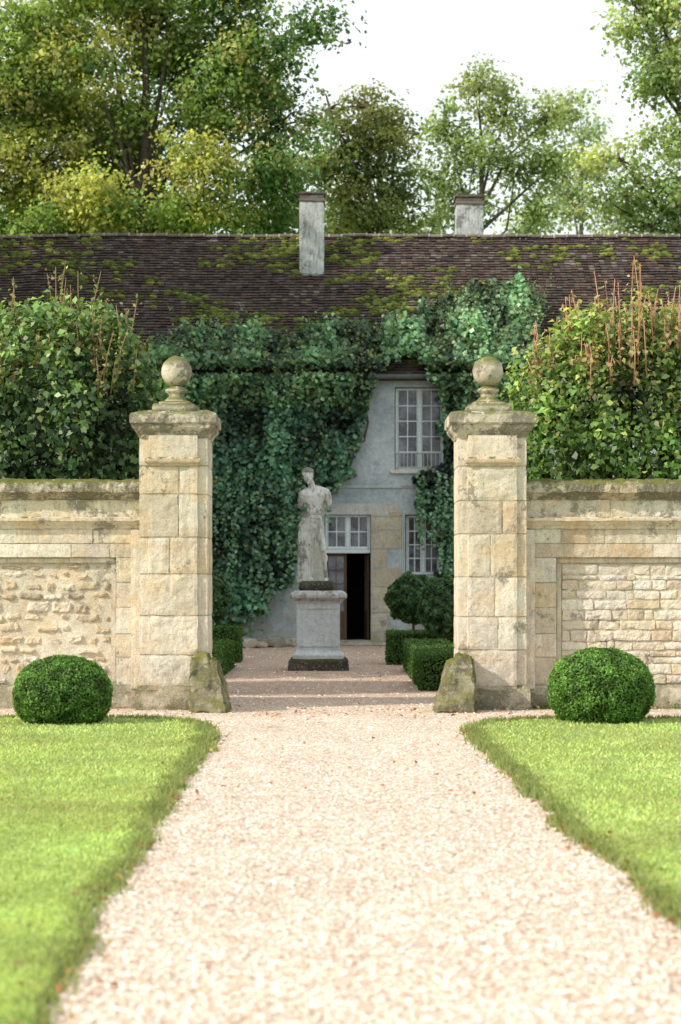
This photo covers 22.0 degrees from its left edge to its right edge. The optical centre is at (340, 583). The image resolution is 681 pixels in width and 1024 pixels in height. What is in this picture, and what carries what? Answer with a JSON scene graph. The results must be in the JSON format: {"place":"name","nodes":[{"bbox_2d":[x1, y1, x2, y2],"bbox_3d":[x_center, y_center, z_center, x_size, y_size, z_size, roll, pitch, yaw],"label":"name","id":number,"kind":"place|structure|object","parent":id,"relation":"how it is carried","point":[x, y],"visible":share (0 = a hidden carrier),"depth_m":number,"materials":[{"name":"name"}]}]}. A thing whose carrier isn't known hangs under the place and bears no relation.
{"place":"outdoors","nodes":[
{"label":"outdoors","id":0,"kind":"place"},
{"bbox_2d":[0,711,680,1023],"bbox_3d":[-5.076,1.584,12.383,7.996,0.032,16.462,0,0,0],"label":"lawn","id":1,"kind":"structure","parent":0,"point":[93,763],"depth_m":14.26,"materials":[{"name":"green plant"}]},
{"bbox_2d":[12,654,113,724],"bbox_3d":[-3.155,1.228,19.900,1.154,0.870,1.154,0,0,0],"label":"boxwood ball","id":2,"kind":"object","parent":1,"relation":"on","point":[54,689],"visible":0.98,"depth_m":19.50,"materials":[{"name":"green plant"}]},
{"bbox_2d":[0,645,680,1023],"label":"gravel path","id":3,"kind":"structure","parent":0,"point":[254,669],"depth_m":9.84,"materials":[{"name":"beige gravel"}]},
{"bbox_2d":[0,478,139,708],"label":"garden wall","id":4,"kind":"structure","parent":3,"relation":"on","point":[69,567],"depth_m":22.50,"materials":[{"name":"stone"}]},
{"bbox_2d":[0,261,169,479],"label":"tall shrub","id":5,"kind":"object","parent":3,"relation":"on","point":[92,335],"visible":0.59,"depth_m":24.38,"materials":[{"name":"green plant"}]},
{"bbox_2d":[129,356,221,709],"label":"stone gate pillar","id":6,"kind":"structure","parent":3,"relation":"on","point":[176,431],"depth_m":22.20,"materials":[{"name":"stone"}]},
{"bbox_2d":[187,652,232,712],"bbox_3d":[-1.636,1.260,21.989,0.562,0.809,0.580,0,0,0],"label":"guard stone","id":7,"kind":"object","parent":3,"relation":"on","point":[208,691],"visible":0.86,"depth_m":21.82,"materials":[{"name":"beige stone"}]},
{"bbox_2d":[212,570,232,623],"bbox_3d":[-2.817,0.625,36.590,1.160,1.952,1.131,0,0,0],"label":"topiary bush","id":8,"kind":"object","parent":3,"relation":"on","point":[222,593],"visible":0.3,"depth_m":36.34,"materials":[{"name":"green plant"}]},
{"bbox_2d":[212,638,235,675],"bbox_3d":[-2.537,1.345,31.536,1.121,0.660,4.224,0,0,0],"label":"box hedge","id":9,"kind":"object","parent":3,"relation":"on","point":[223,650],"visible":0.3,"depth_m":31.28,"materials":[{"name":"green plant"}]},
{"bbox_2d":[212,624,243,662],"bbox_3d":[-3.540,1.235,35.925,3.094,0.845,1.251,0,0,0],"label":"box hedge","id":10,"kind":"object","parent":3,"relation":"on","point":[233,632],"visible":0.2,"depth_m":35.44,"materials":[{"name":"green plant"}]},
{"bbox_2d":[242,639,256,647],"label":"rubble stone","id":11,"kind":"object","parent":3,"relation":"on","point":[249,643],"visible":0.73,"depth_m":43.63,"materials":[{"name":"beige stone"}]},
{"bbox_2d":[253,638,267,647],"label":"rubble stone","id":12,"kind":"object","parent":3,"relation":"on","point":[258,640],"visible":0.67,"depth_m":43.98,"materials":[{"name":"grey stone"}]},
{"bbox_2d":[256,641,267,647],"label":"rubble stone","id":13,"kind":"object","parent":3,"relation":"on","point":[263,644],"visible":1,"depth_m":43.69,"materials":[{"name":"beige stone"}]},
{"bbox_2d":[267,637,285,646],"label":"rubble stone","id":14,"kind":"object","parent":3,"relation":"on","point":[272,641],"visible":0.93,"depth_m":44.10,"materials":[{"name":"beige stone"}]},
{"bbox_2d":[284,638,296,646],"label":"rubble stone","id":15,"kind":"object","parent":3,"relation":"on","point":[291,642],"visible":0.69,"depth_m":44.74,"materials":[{"name":"beige stone"}]},
{"bbox_2d":[288,590,348,670],"bbox_3d":[-0.409,0.866,32.752,1.138,1.491,1.074,0,0,0],"label":"statue pedestal","id":16,"kind":"object","parent":3,"relation":"on","point":[318,630],"visible":1,"depth_m":32.35,"materials":[{"name":"stone"}]},
{"bbox_2d":[297,467,334,590],"bbox_3d":[-0.467,-1.019,32.752,0.711,2.323,0.671,0,0,0],"label":"garden statue","id":17,"kind":"object","parent":16,"relation":"on","point":[312,496],"visible":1,"depth_m":32.64,"materials":[{"name":"stone"}]},
{"bbox_2d":[0,646,680,1020],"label":"fallen leaves","id":18,"kind":"object","parent":3,"relation":"on","point":[94,934],"visible":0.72,"depth_m":12.91,"materials":[{"name":"brown plant"}]},
{"bbox_2d":[110,701,680,709],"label":"weeds","id":19,"kind":"object","parent":3,"relation":"on","point":[654,707],"visible":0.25,"depth_m":22.38,"materials":[{"name":"green plant"}]},
{"bbox_2d":[384,571,428,629],"bbox_3d":[1.488,0.658,36.203,1.199,1.887,1.185,0,0,0],"label":"topiary bush","id":20,"kind":"object","parent":3,"relation":"on","point":[401,596],"visible":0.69,"depth_m":35.85,"materials":[{"name":"green plant"}]},
{"bbox_2d":[384,628,453,664],"bbox_3d":[2.773,1.272,35.036,3.793,0.781,1.045,0,0,0],"label":"box hedge","id":21,"kind":"object","parent":3,"relation":"on","point":[394,640],"visible":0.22,"depth_m":34.62,"materials":[{"name":"green plant"}]},
{"bbox_2d":[402,638,453,690],"bbox_3d":[1.580,1.325,29.594,0.922,0.688,6.950,0,0,0],"label":"box hedge","id":22,"kind":"object","parent":3,"relation":"on","point":[424,660],"visible":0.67,"depth_m":26.87,"materials":[{"name":"green plant"}]},
{"bbox_2d":[417,574,453,638],"bbox_3d":[2.026,0.704,34.206,1.083,1.795,1.077,0,0,0],"label":"topiary bush","id":23,"kind":"object","parent":3,"relation":"on","point":[435,609],"visible":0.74,"depth_m":33.88,"materials":[{"name":"green plant"}]},
{"bbox_2d":[432,652,476,712],"bbox_3d":[1.437,1.258,21.999,0.558,0.801,0.574,0,0,0],"label":"guard stone","id":24,"kind":"object","parent":3,"relation":"on","point":[456,690],"visible":0.88,"depth_m":21.83,"materials":[{"name":"beige stone"}]},
{"bbox_2d":[445,356,535,709],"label":"stone gate pillar","id":25,"kind":"structure","parent":3,"relation":"on","point":[488,432],"depth_m":22.20,"materials":[{"name":"stone"}]},
{"bbox_2d":[500,253,680,479],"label":"tall shrub","id":26,"kind":"object","parent":3,"relation":"on","point":[607,336],"visible":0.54,"depth_m":24.40,"materials":[{"name":"green plant"}]},
{"bbox_2d":[526,478,680,708],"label":"garden wall","id":27,"kind":"structure","parent":3,"relation":"on","point":[603,562],"depth_m":22.50,"materials":[{"name":"stone"}]},
{"bbox_2d":[0,0,680,238],"label":"sky","id":28,"kind":"structure","parent":0,"point":[417,46],"materials":[{"name":"white"}]},
{"bbox_2d":[485,719,680,905],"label":"lawn","id":29,"kind":"structure","parent":0,"point":[605,757],"depth_m":15.37,"materials":[{"name":"green plant"}]},
{"bbox_2d":[547,647,655,723],"bbox_3d":[2.992,1.194,20.100,1.250,0.949,1.259,0,0,0],"label":"boxwood ball","id":30,"kind":"object","parent":29,"relation":"on","point":[600,684],"visible":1,"depth_m":19.67,"materials":[{"name":"green plant"}]},
{"label":"ground","id":31,"kind":"structure","parent":0,"visible":0},
{"bbox_2d":[0,0,367,238],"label":"tree","id":32,"kind":"object","parent":31,"relation":"on","point":[125,190],"visible":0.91,"depth_m":63.27,"materials":[{"name":"green plant"}]},
{"bbox_2d":[0,191,680,645],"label":"stone house","id":33,"kind":"structure","parent":31,"relation":"on","point":[284,283],"depth_m":48.66,"materials":[{"name":"paint"}]},
{"bbox_2d":[144,296,444,636],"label":"climbing ivy","id":34,"kind":"object","parent":33,"relation":"attached to","point":[248,565],"visible":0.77,"depth_m":45.58,"materials":[{"name":"green plant"}]},
{"bbox_2d":[327,554,346,638],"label":"door","id":35,"kind":"structure","parent":33,"relation":"in","point":[336,563],"depth_m":46.22,"materials":[{"name":"grey paint"}]},
{"bbox_2d":[325,515,369,548],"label":"transom window","id":36,"kind":"structure","parent":33,"relation":"in","point":[344,531],"depth_m":46.15,"materials":[{"name":"grey paint"}]},
{"bbox_2d":[364,554,368,638],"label":"door","id":37,"kind":"structure","parent":33,"relation":"in","point":[366,556],"depth_m":46.52,"materials":[{"name":"brown paint"}]},
{"bbox_2d":[395,388,443,468],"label":"window","id":38,"kind":"structure","parent":33,"relation":"in","point":[417,410],"depth_m":46.18,"materials":[{"name":"grey paint"}]},
{"bbox_2d":[406,516,439,574],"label":"window","id":39,"kind":"structure","parent":33,"relation":"in","point":[419,562],"depth_m":46.15,"materials":[{"name":"grey paint"}]},
{"bbox_2d":[407,265,554,578],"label":"climbing ivy","id":40,"kind":"object","parent":33,"relation":"attached to","point":[485,318],"visible":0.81,"depth_m":45.83,"materials":[{"name":"green plant"}]},
{"bbox_2d":[237,133,454,233],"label":"tree","id":41,"kind":"object","parent":31,"relation":"on","point":[437,230],"visible":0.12,"depth_m":87.34,"materials":[{"name":"green plant"}]},
{"bbox_2d":[293,78,450,238],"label":"tree","id":42,"kind":"object","parent":31,"relation":"on","point":[366,146],"visible":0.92,"depth_m":70.50,"materials":[{"name":"green plant"}]},
{"bbox_2d":[395,52,588,234],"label":"tree","id":43,"kind":"object","parent":31,"relation":"on","point":[471,153],"visible":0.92,"depth_m":75.74,"materials":[{"name":"green plant"}]},
{"bbox_2d":[492,79,650,238],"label":"tree","id":44,"kind":"object","parent":31,"relation":"on","point":[588,133],"visible":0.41,"depth_m":91.65,"materials":[{"name":"green plant"}]},
{"bbox_2d":[560,0,680,239],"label":"tree","id":45,"kind":"object","parent":31,"relation":"on","point":[651,17],"visible":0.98,"depth_m":61.68,"materials":[{"name":"green plant"}]}
]}

